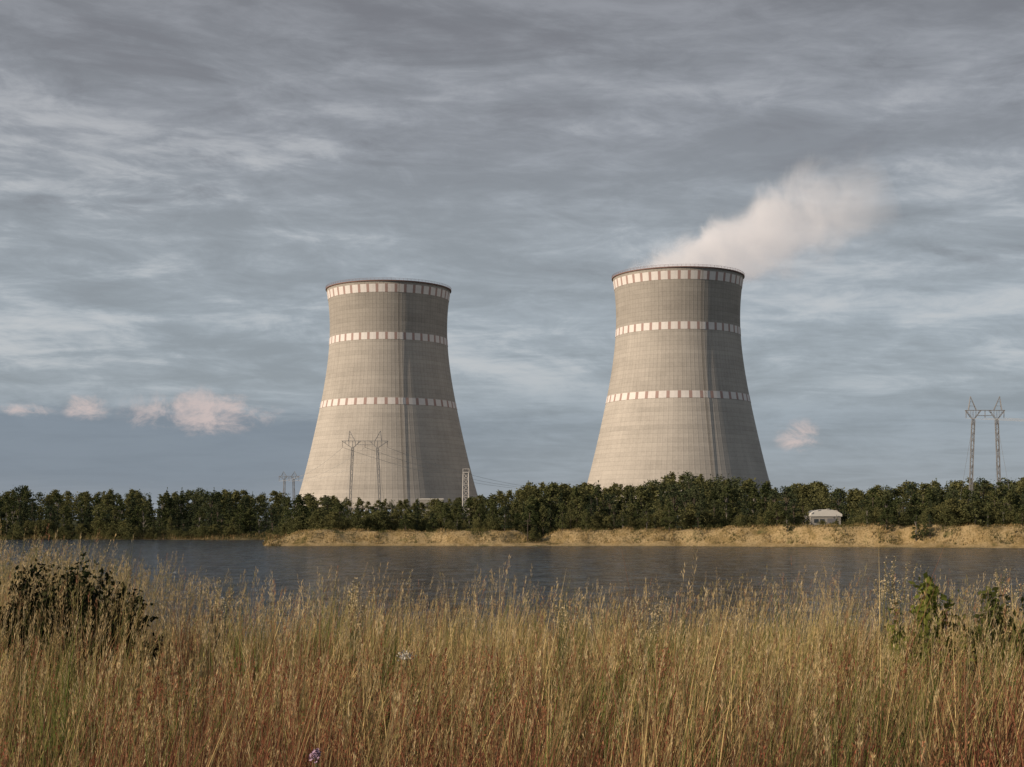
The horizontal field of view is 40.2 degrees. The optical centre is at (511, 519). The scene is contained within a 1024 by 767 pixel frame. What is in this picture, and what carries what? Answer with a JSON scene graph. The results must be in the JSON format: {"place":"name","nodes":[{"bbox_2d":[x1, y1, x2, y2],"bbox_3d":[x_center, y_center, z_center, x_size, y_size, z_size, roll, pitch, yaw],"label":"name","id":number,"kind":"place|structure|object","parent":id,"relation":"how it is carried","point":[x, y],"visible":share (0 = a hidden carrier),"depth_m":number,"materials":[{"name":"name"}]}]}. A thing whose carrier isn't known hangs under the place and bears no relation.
{"place":"outdoors","nodes":[
{"label":"outdoors","id":0,"kind":"place"},
{"bbox_2d":[0,539,1023,650],"bbox_3d":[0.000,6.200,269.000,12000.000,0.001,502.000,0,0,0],"label":"water","id":1,"kind":"structure","parent":0,"point":[605,566],"depth_m":159.27,"materials":[{"name":"liquid"}]},
{"bbox_2d":[0,0,1023,519],"label":"sky","id":2,"kind":"structure","parent":0,"point":[184,184],"materials":[{"name":"grey"}]},
{"bbox_2d":[1,520,1023,766],"bbox_3d":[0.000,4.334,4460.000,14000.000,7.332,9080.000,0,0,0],"label":"ground","id":3,"kind":"structure","parent":0,"point":[825,538],"depth_m":332.05,"materials":[{"name":"soil"}]},
{"bbox_2d":[0,501,11,529],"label":"birch tree","id":4,"kind":"object","parent":3,"relation":"on","point":[5,509],"visible":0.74,"depth_m":478.48,"materials":[{"name":"green plant"}]},
{"bbox_2d":[11,485,31,521],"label":"pine tree","id":5,"kind":"object","parent":3,"relation":"on","point":[19,502],"visible":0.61,"depth_m":498.60,"materials":[{"name":"green plant"}]},
{"bbox_2d":[13,485,38,520],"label":"deciduous tree","id":6,"kind":"object","parent":3,"relation":"on","point":[28,492],"visible":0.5,"depth_m":504.19,"materials":[{"name":"green plant"}]},
{"bbox_2d":[22,535,51,630],"bbox_3d":[-4.742,0.907,13.994,0.278,1.517,0.242,0,0,0],"label":"tall weed","id":7,"kind":"object","parent":3,"relation":"on","point":[43,558],"visible":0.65,"depth_m":13.95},
{"bbox_2d":[0,559,93,690],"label":"shadowed bush","id":8,"kind":"object","parent":3,"relation":"on","point":[13,605],"visible":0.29,"depth_m":12.32,"materials":[{"name":"green plant"}]},
{"bbox_2d":[52,492,64,523],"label":"birch tree","id":9,"kind":"object","parent":3,"relation":"on","point":[57,495],"visible":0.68,"depth_m":501.77,"materials":[{"name":"green plant"}]},
{"bbox_2d":[47,542,81,593],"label":"tall weed","id":10,"kind":"object","parent":3,"relation":"on","point":[62,564],"visible":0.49,"depth_m":14.00,"materials":[{"name":"plant"}]},
{"bbox_2d":[10,566,134,707],"bbox_3d":[-3.965,1.044,12.321,1.228,1.280,0.961,0,0,0],"label":"shadowed bush","id":11,"kind":"object","parent":3,"relation":"on","point":[84,609],"visible":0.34,"depth_m":12.15,"materials":[{"name":"green plant"}]},
{"bbox_2d":[11,552,147,661],"bbox_3d":[-4.235,0.975,12.977,1.693,1.359,1.084,0,0,0],"label":"shadowed bush","id":12,"kind":"object","parent":3,"relation":"on","point":[85,576],"visible":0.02,"depth_m":12.92,"materials":[{"name":"green plant"}]},
{"bbox_2d":[74,497,87,524],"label":"birch tree","id":13,"kind":"object","parent":3,"relation":"on","point":[81,503],"visible":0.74,"depth_m":483.54,"materials":[{"name":"green plant"}]},
{"bbox_2d":[0,579,170,696],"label":"shadowed bush","id":14,"kind":"object","parent":3,"relation":"on","point":[133,606],"visible":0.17,"depth_m":12.62,"materials":[{"name":"green plant"}]},
{"bbox_2d":[92,493,125,518],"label":"deciduous tree","id":15,"kind":"object","parent":3,"relation":"on","point":[106,501],"visible":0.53,"depth_m":478.76,"materials":[{"name":"green plant"}]},
{"bbox_2d":[127,489,136,530],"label":"spruce tree","id":16,"kind":"object","parent":3,"relation":"on","point":[132,500],"visible":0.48,"depth_m":485.40,"materials":[{"name":"green plant"}]},
{"bbox_2d":[129,505,147,527],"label":"deciduous tree","id":17,"kind":"object","parent":3,"relation":"on","point":[137,509],"visible":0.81,"depth_m":471.78,"materials":[{"name":"green plant"}]},
{"bbox_2d":[137,504,150,531],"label":"birch tree","id":18,"kind":"object","parent":3,"relation":"on","point":[143,509],"visible":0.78,"depth_m":468.03,"materials":[{"name":"green plant"}]},
{"bbox_2d":[144,496,156,529],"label":"spruce tree","id":19,"kind":"object","parent":3,"relation":"on","point":[149,510],"visible":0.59,"depth_m":477.07,"materials":[{"name":"green plant"}]},
{"bbox_2d":[151,494,169,527],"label":"birch tree","id":20,"kind":"object","parent":3,"relation":"on","point":[162,499],"visible":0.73,"depth_m":482.01,"materials":[{"name":"green plant"}]},
{"bbox_2d":[161,497,182,530],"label":"deciduous tree","id":21,"kind":"object","parent":3,"relation":"on","point":[170,499],"visible":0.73,"depth_m":483.55,"materials":[{"name":"green plant"}]},
{"bbox_2d":[177,493,186,528],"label":"birch tree","id":22,"kind":"object","parent":3,"relation":"on","point":[181,497],"visible":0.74,"depth_m":485.86,"materials":[{"name":"green plant"}]},
{"bbox_2d":[200,491,219,526],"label":"pine tree","id":23,"kind":"object","parent":3,"relation":"on","point":[209,501],"visible":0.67,"depth_m":477.52,"materials":[{"name":"green plant"}]},
{"bbox_2d":[205,491,230,520],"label":"deciduous tree","id":24,"kind":"object","parent":3,"relation":"on","point":[220,497],"visible":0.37,"depth_m":483.09,"materials":[{"name":"green plant"}]},
{"bbox_2d":[210,502,227,526],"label":"pine tree","id":25,"kind":"object","parent":3,"relation":"on","point":[217,509],"visible":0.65,"depth_m":466.99,"materials":[{"name":"green plant"}]},
{"bbox_2d":[204,577,234,666],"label":"tall weed","id":26,"kind":"object","parent":3,"relation":"on","point":[217,596],"visible":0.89,"depth_m":12.98,"materials":[{"name":"plant"}]},
{"bbox_2d":[223,494,232,529],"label":"spruce tree","id":27,"kind":"object","parent":3,"relation":"on","point":[229,511],"visible":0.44,"depth_m":477.87,"materials":[{"name":"green plant"}]},
{"bbox_2d":[226,504,250,532],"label":"deciduous tree","id":28,"kind":"object","parent":3,"relation":"on","point":[242,519],"visible":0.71,"depth_m":463.20,"materials":[{"name":"green plant"}]},
{"bbox_2d":[242,508,260,533],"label":"deciduous tree","id":29,"kind":"object","parent":3,"relation":"on","point":[249,513],"visible":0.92,"depth_m":463.22,"materials":[{"name":"green plant"}]},
{"bbox_2d":[262,503,279,530],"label":"pine tree","id":30,"kind":"object","parent":3,"relation":"on","point":[270,518],"visible":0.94,"depth_m":455.22,"materials":[{"name":"green plant"}]},
{"bbox_2d":[278,497,293,524],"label":"birch tree","id":31,"kind":"object","parent":3,"relation":"on","point":[289,506],"visible":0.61,"depth_m":444.23,"materials":[{"name":"green plant"}]},
{"bbox_2d":[283,494,309,522],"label":"deciduous tree","id":32,"kind":"object","parent":3,"relation":"on","point":[298,510],"visible":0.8,"depth_m":400.71,"materials":[{"name":"green plant"}]},
{"bbox_2d":[308,748,320,766],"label":"thistle","id":33,"kind":"object","parent":3,"relation":"on","point":[315,755],"visible":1,"depth_m":6.00,"materials":[{"name":"purple plant"}]},
{"bbox_2d":[348,577,372,694],"bbox_3d":[-1.292,1.091,11.943,0.227,1.219,0.251,0,0,0],"label":"tall weed","id":34,"kind":"object","parent":3,"relation":"on","point":[352,598],"visible":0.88,"depth_m":11.96,"materials":[{"name":"plant"}]},
{"bbox_2d":[342,431,387,513],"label":"electricity pylon","id":35,"kind":"object","parent":3,"relation":"on","point":[351,465],"visible":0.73,"depth_m":519.55,"materials":[{"name":"metal"}]},
{"bbox_2d":[299,278,477,520],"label":"cooling tower","id":36,"kind":"structure","parent":3,"relation":"on","point":[388,374],"depth_m":827.21,"materials":[{"name":"concrete"}]},
{"bbox_2d":[397,650,415,749],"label":"wildflower","id":37,"kind":"object","parent":3,"relation":"on","point":[404,658],"visible":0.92,"depth_m":8.80,"materials":[{"name":"white plant"}]},
{"bbox_2d":[436,504,454,529],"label":"deciduous tree","id":38,"kind":"object","parent":3,"relation":"on","point":[445,506],"visible":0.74,"depth_m":353.62,"materials":[{"name":"green plant"}]},
{"bbox_2d":[447,506,462,529],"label":"deciduous tree","id":39,"kind":"object","parent":3,"relation":"on","point":[455,511],"visible":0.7,"depth_m":353.36,"materials":[{"name":"green plant"}]},
{"bbox_2d":[462,472,469,522],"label":"lattice mast","id":40,"kind":"object","parent":3,"relation":"on","point":[468,491],"visible":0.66,"depth_m":498.90,"materials":[{"name":"metal"}]},
{"bbox_2d":[458,496,485,527],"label":"deciduous tree","id":41,"kind":"object","parent":3,"relation":"on","point":[468,501],"visible":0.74,"depth_m":370.07,"materials":[{"name":"green plant"}]},
{"bbox_2d":[468,496,480,525],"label":"deciduous tree","id":42,"kind":"object","parent":3,"relation":"on","point":[476,503],"visible":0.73,"depth_m":368.87,"materials":[{"name":"green plant"}]},
{"bbox_2d":[479,493,503,518],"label":"deciduous tree","id":43,"kind":"object","parent":3,"relation":"on","point":[491,499],"visible":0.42,"depth_m":369.00,"materials":[{"name":"green plant"}]},
{"bbox_2d":[498,506,511,530],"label":"deciduous tree","id":44,"kind":"object","parent":3,"relation":"on","point":[504,526],"visible":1,"depth_m":339.43,"materials":[{"name":"green plant"}]},
{"bbox_2d":[0,509,1023,766],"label":"meadow grass","id":45,"kind":"structure","parent":3,"relation":"on","point":[296,695],"depth_m":8.90,"materials":[{"name":"plant"}]},
{"bbox_2d":[0,471,1023,525],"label":"forest","id":46,"kind":"object","parent":3,"relation":"on","point":[810,491],"visible":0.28,"depth_m":498.83,"materials":[{"name":"green plant"}]},
{"bbox_2d":[0,497,1023,540],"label":"shrubbery","id":47,"kind":"object","parent":3,"relation":"on","point":[376,520],"visible":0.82,"depth_m":344.95,"materials":[{"name":"green plant"}]},
{"bbox_2d":[0,521,1023,545],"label":"bank grass","id":48,"kind":"structure","parent":3,"relation":"on","point":[268,536],"depth_m":337.12,"materials":[{"name":"plant"}]},
{"bbox_2d":[506,498,524,526],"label":"deciduous tree","id":49,"kind":"object","parent":3,"relation":"on","point":[516,507],"visible":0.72,"depth_m":359.37,"materials":[{"name":"green plant"}]},
{"bbox_2d":[515,504,541,532],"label":"deciduous tree","id":50,"kind":"object","parent":3,"relation":"on","point":[531,512],"visible":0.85,"depth_m":348.62,"materials":[{"name":"green plant"}]},
{"bbox_2d":[520,495,542,530],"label":"deciduous tree","id":51,"kind":"object","parent":3,"relation":"on","point":[532,501],"visible":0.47,"depth_m":355.86,"materials":[{"name":"green plant"}]},
{"bbox_2d":[533,504,549,535],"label":"deciduous tree","id":52,"kind":"object","parent":3,"relation":"on","point":[543,511],"visible":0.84,"depth_m":348.21,"materials":[{"name":"green plant"}]},
{"bbox_2d":[539,481,563,528],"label":"deciduous tree","id":53,"kind":"object","parent":3,"relation":"on","point":[550,489],"visible":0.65,"depth_m":369.04,"materials":[{"name":"green plant"}]},
{"bbox_2d":[555,502,568,529],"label":"deciduous tree","id":54,"kind":"object","parent":3,"relation":"on","point":[562,509],"visible":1,"depth_m":342.60,"materials":[{"name":"green plant"}]},
{"bbox_2d":[554,488,571,523],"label":"deciduous tree","id":55,"kind":"object","parent":3,"relation":"on","point":[566,493],"visible":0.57,"depth_m":369.77,"materials":[{"name":"green plant"}]},
{"bbox_2d":[552,594,583,674],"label":"tall weed","id":56,"kind":"object","parent":3,"relation":"on","point":[563,641],"visible":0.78,"depth_m":11.44,"materials":[{"name":"plant"}]},
{"bbox_2d":[565,502,577,529],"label":"deciduous tree","id":57,"kind":"object","parent":3,"relation":"on","point":[570,505],"visible":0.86,"depth_m":347.26,"materials":[{"name":"green plant"}]},
{"bbox_2d":[565,485,584,514],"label":"deciduous tree","id":58,"kind":"object","parent":3,"relation":"on","point":[575,492],"visible":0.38,"depth_m":368.61,"materials":[{"name":"green plant"}]},
{"bbox_2d":[567,498,584,527],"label":"deciduous tree","id":59,"kind":"object","parent":3,"relation":"on","point":[579,508],"visible":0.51,"depth_m":354.86,"materials":[{"name":"green plant"}]},
{"bbox_2d":[580,509,592,530],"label":"deciduous tree","id":60,"kind":"object","parent":3,"relation":"on","point":[586,514],"visible":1,"depth_m":339.86,"materials":[{"name":"green plant"}]},
{"bbox_2d":[586,495,598,524],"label":"deciduous tree","id":61,"kind":"object","parent":3,"relation":"on","point":[593,505],"visible":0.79,"depth_m":353.44,"materials":[{"name":"green plant"}]},
{"bbox_2d":[592,484,607,508],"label":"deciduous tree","id":62,"kind":"object","parent":3,"relation":"on","point":[596,492],"visible":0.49,"depth_m":370.26,"materials":[{"name":"green plant"}]},
{"bbox_2d":[594,487,617,517],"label":"deciduous tree","id":63,"kind":"object","parent":3,"relation":"on","point":[604,492],"visible":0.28,"depth_m":369.96,"materials":[{"name":"green plant"}]},
{"bbox_2d":[600,493,616,519],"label":"deciduous tree","id":64,"kind":"object","parent":3,"relation":"on","point":[610,501],"visible":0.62,"depth_m":358.96,"materials":[{"name":"green plant"}]},
{"bbox_2d":[616,486,633,515],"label":"birch tree","id":65,"kind":"object","parent":3,"relation":"on","point":[627,493],"visible":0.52,"depth_m":374.33,"materials":[{"name":"green plant"}]},
{"bbox_2d":[626,503,640,520],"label":"deciduous tree","id":66,"kind":"object","parent":3,"relation":"on","point":[631,507],"visible":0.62,"depth_m":356.21,"materials":[{"name":"green plant"}]},
{"bbox_2d":[624,485,656,518],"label":"deciduous tree","id":67,"kind":"object","parent":3,"relation":"on","point":[639,492],"visible":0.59,"depth_m":370.85,"materials":[{"name":"green plant"}]},
{"bbox_2d":[632,593,671,710],"bbox_3d":[1.204,1.207,11.975,0.322,1.154,0.226,0,0,37],"label":"tall weed","id":68,"kind":"object","parent":3,"relation":"on","point":[656,616],"visible":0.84,"depth_m":11.99,"materials":[{"name":"plant"}]},
{"bbox_2d":[660,503,677,530],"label":"deciduous tree","id":69,"kind":"object","parent":3,"relation":"on","point":[672,516],"visible":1,"depth_m":337.85,"materials":[{"name":"green plant"}]},
{"bbox_2d":[664,483,688,525],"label":"tree","id":70,"kind":"object","parent":3,"relation":"on","point":[674,502],"visible":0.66,"depth_m":366.66,"materials":[{"name":"green plant"}]},
{"bbox_2d":[587,264,770,522],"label":"cooling tower","id":71,"kind":"structure","parent":3,"relation":"on","point":[678,401],"depth_m":783.74,"materials":[{"name":"concrete"}]},
{"bbox_2d":[675,490,692,521],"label":"pine tree","id":72,"kind":"object","parent":3,"relation":"on","point":[685,494],"visible":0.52,"depth_m":355.25,"materials":[{"name":"green plant"}]},
{"bbox_2d":[673,476,704,510],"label":"tree","id":73,"kind":"object","parent":3,"relation":"on","point":[688,484],"visible":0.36,"depth_m":366.83,"materials":[{"name":"green plant"}]},
{"bbox_2d":[685,485,703,511],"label":"tree","id":74,"kind":"object","parent":3,"relation":"on","point":[693,492],"visible":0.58,"depth_m":354.19,"materials":[{"name":"green plant"}]},
{"bbox_2d":[705,491,725,524],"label":"deciduous tree","id":75,"kind":"object","parent":3,"relation":"on","point":[714,496],"visible":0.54,"depth_m":366.02,"materials":[{"name":"green plant"}]},
{"bbox_2d":[719,486,735,522],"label":"birch tree","id":76,"kind":"object","parent":3,"relation":"on","point":[724,495],"visible":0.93,"depth_m":348.85,"materials":[{"name":"green plant"}]},
{"bbox_2d":[720,488,744,522],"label":"deciduous tree","id":77,"kind":"object","parent":3,"relation":"on","point":[738,497],"visible":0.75,"depth_m":350.14,"materials":[{"name":"green plant"}]},
{"bbox_2d":[742,487,760,513],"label":"birch tree","id":78,"kind":"object","parent":3,"relation":"on","point":[753,494],"visible":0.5,"depth_m":365.71,"materials":[{"name":"green plant"}]},
{"bbox_2d":[752,482,773,520],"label":"deciduous tree","id":79,"kind":"object","parent":3,"relation":"on","point":[764,489],"visible":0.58,"depth_m":362.30,"materials":[{"name":"green plant"}]},
{"bbox_2d":[766,489,782,506],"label":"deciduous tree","id":80,"kind":"object","parent":3,"relation":"on","point":[774,492],"visible":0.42,"depth_m":357.28,"materials":[{"name":"green plant"}]},
{"bbox_2d":[764,501,790,525],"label":"deciduous tree","id":81,"kind":"object","parent":3,"relation":"on","point":[776,506],"visible":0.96,"depth_m":331.95,"materials":[{"name":"green plant"}]},
{"bbox_2d":[775,486,794,517],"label":"pine tree","id":82,"kind":"object","parent":3,"relation":"on","point":[786,495],"visible":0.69,"depth_m":353.92,"materials":[{"name":"green plant"}]},
{"bbox_2d":[786,498,803,523],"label":"pine tree","id":83,"kind":"object","parent":3,"relation":"on","point":[794,505],"visible":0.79,"depth_m":340.16,"materials":[{"name":"green plant"}]},
{"bbox_2d":[794,499,811,524],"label":"deciduous tree","id":84,"kind":"object","parent":3,"relation":"on","point":[805,509],"visible":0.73,"depth_m":352.54,"materials":[{"name":"green plant"}]},
{"bbox_2d":[805,509,841,525],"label":"vaulted shed","id":85,"kind":"structure","parent":3,"relation":"on","point":[815,517],"depth_m":349.90,"materials":[{"name":"white metal"}]},
{"bbox_2d":[811,486,837,509],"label":"deciduous tree","id":86,"kind":"object","parent":3,"relation":"on","point":[823,495],"visible":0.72,"depth_m":355.46,"materials":[{"name":"green plant"}]},
{"bbox_2d":[829,489,847,520],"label":"tree","id":87,"kind":"object","parent":3,"relation":"on","point":[837,497],"visible":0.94,"depth_m":352.06,"materials":[{"name":"green plant"}]},
{"bbox_2d":[860,487,884,512],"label":"deciduous tree","id":88,"kind":"object","parent":3,"relation":"on","point":[873,495],"visible":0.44,"depth_m":350.87,"materials":[{"name":"green plant"}]},
{"bbox_2d":[873,507,899,530],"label":"deciduous tree","id":89,"kind":"object","parent":3,"relation":"on","point":[884,516],"visible":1,"depth_m":321.69,"materials":[{"name":"green plant"}]},
{"bbox_2d":[873,556,907,692],"bbox_3d":[3.468,1.030,13.008,0.270,1.397,0.346,0,0,-18],"label":"tall weed","id":90,"kind":"object","parent":3,"relation":"on","point":[884,591],"visible":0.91,"depth_m":12.99,"materials":[{"name":"plant"}]},
{"bbox_2d":[890,497,910,517],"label":"deciduous tree","id":91,"kind":"object","parent":3,"relation":"on","point":[895,512],"visible":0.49,"depth_m":347.26,"materials":[{"name":"green plant"}]},
{"bbox_2d":[884,561,917,668],"bbox_3d":[3.699,1.069,13.415,0.285,1.347,0.299,0,0,-22],"label":"tall weed","id":92,"kind":"object","parent":3,"relation":"on","point":[893,588],"visible":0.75,"depth_m":13.39,"materials":[{"name":"plant"}]},
{"bbox_2d":[904,482,920,519],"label":"pine tree","id":93,"kind":"object","parent":3,"relation":"on","point":[911,487],"visible":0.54,"depth_m":347.02,"materials":[{"name":"green plant"}]},
{"bbox_2d":[905,493,923,522],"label":"deciduous tree","id":94,"kind":"object","parent":3,"relation":"on","point":[914,499],"visible":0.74,"depth_m":334.40,"materials":[{"name":"green plant"}]},
{"bbox_2d":[910,513,922,540],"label":"birch tree","id":95,"kind":"object","parent":3,"relation":"on","point":[915,518],"visible":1,"depth_m":318.10,"materials":[{"name":"green plant"}]},
{"bbox_2d":[905,482,938,516],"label":"deciduous tree","id":96,"kind":"object","parent":3,"relation":"on","point":[923,486],"visible":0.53,"depth_m":344.76,"materials":[{"name":"green plant"}]},
{"bbox_2d":[920,486,938,511],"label":"deciduous tree","id":97,"kind":"object","parent":3,"relation":"on","point":[929,494],"visible":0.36,"depth_m":343.21,"materials":[{"name":"green plant"}]},
{"bbox_2d":[885,572,987,701],"bbox_3d":[3.729,1.087,12.288,1.005,1.265,0.744,0,0,0],"label":"leafy bush","id":98,"kind":"object","parent":3,"relation":"on","point":[932,587],"visible":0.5,"depth_m":12.22,"materials":[{"name":"green plant"}]},
{"bbox_2d":[956,489,980,506],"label":"deciduous tree","id":99,"kind":"object","parent":3,"relation":"on","point":[967,495],"visible":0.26,"depth_m":341.98,"materials":[{"name":"green plant"}]},
{"bbox_2d":[945,582,1023,690],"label":"leafy bush","id":100,"kind":"object","parent":3,"relation":"on","point":[990,594],"visible":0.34,"depth_m":12.22,"materials":[{"name":"green plant"}]},
{"bbox_2d":[961,396,1008,502],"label":"electricity pylon","id":101,"kind":"object","parent":3,"relation":"on","point":[972,452],"visible":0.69,"depth_m":429.71,"materials":[{"name":"metal"}]},
{"bbox_2d":[974,478,995,503],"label":"tree","id":102,"kind":"object","parent":3,"relation":"on","point":[982,489],"visible":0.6,"depth_m":350.50,"materials":[{"name":"green plant"}]},
{"bbox_2d":[986,491,1003,522],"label":"deciduous tree","id":103,"kind":"object","parent":3,"relation":"on","point":[994,497],"visible":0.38,"depth_m":334.97,"materials":[{"name":"green plant"}]},
{"bbox_2d":[998,489,1018,521],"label":"deciduous tree","id":104,"kind":"object","parent":3,"relation":"on","point":[1007,498],"visible":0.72,"depth_m":328.07,"materials":[{"name":"green plant"}]},
{"bbox_2d":[994,569,1023,648],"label":"tall weed","id":105,"kind":"object","parent":3,"relation":"on","point":[997,583],"visible":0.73,"depth_m":13.95,"materials":[{"name":"plant"}]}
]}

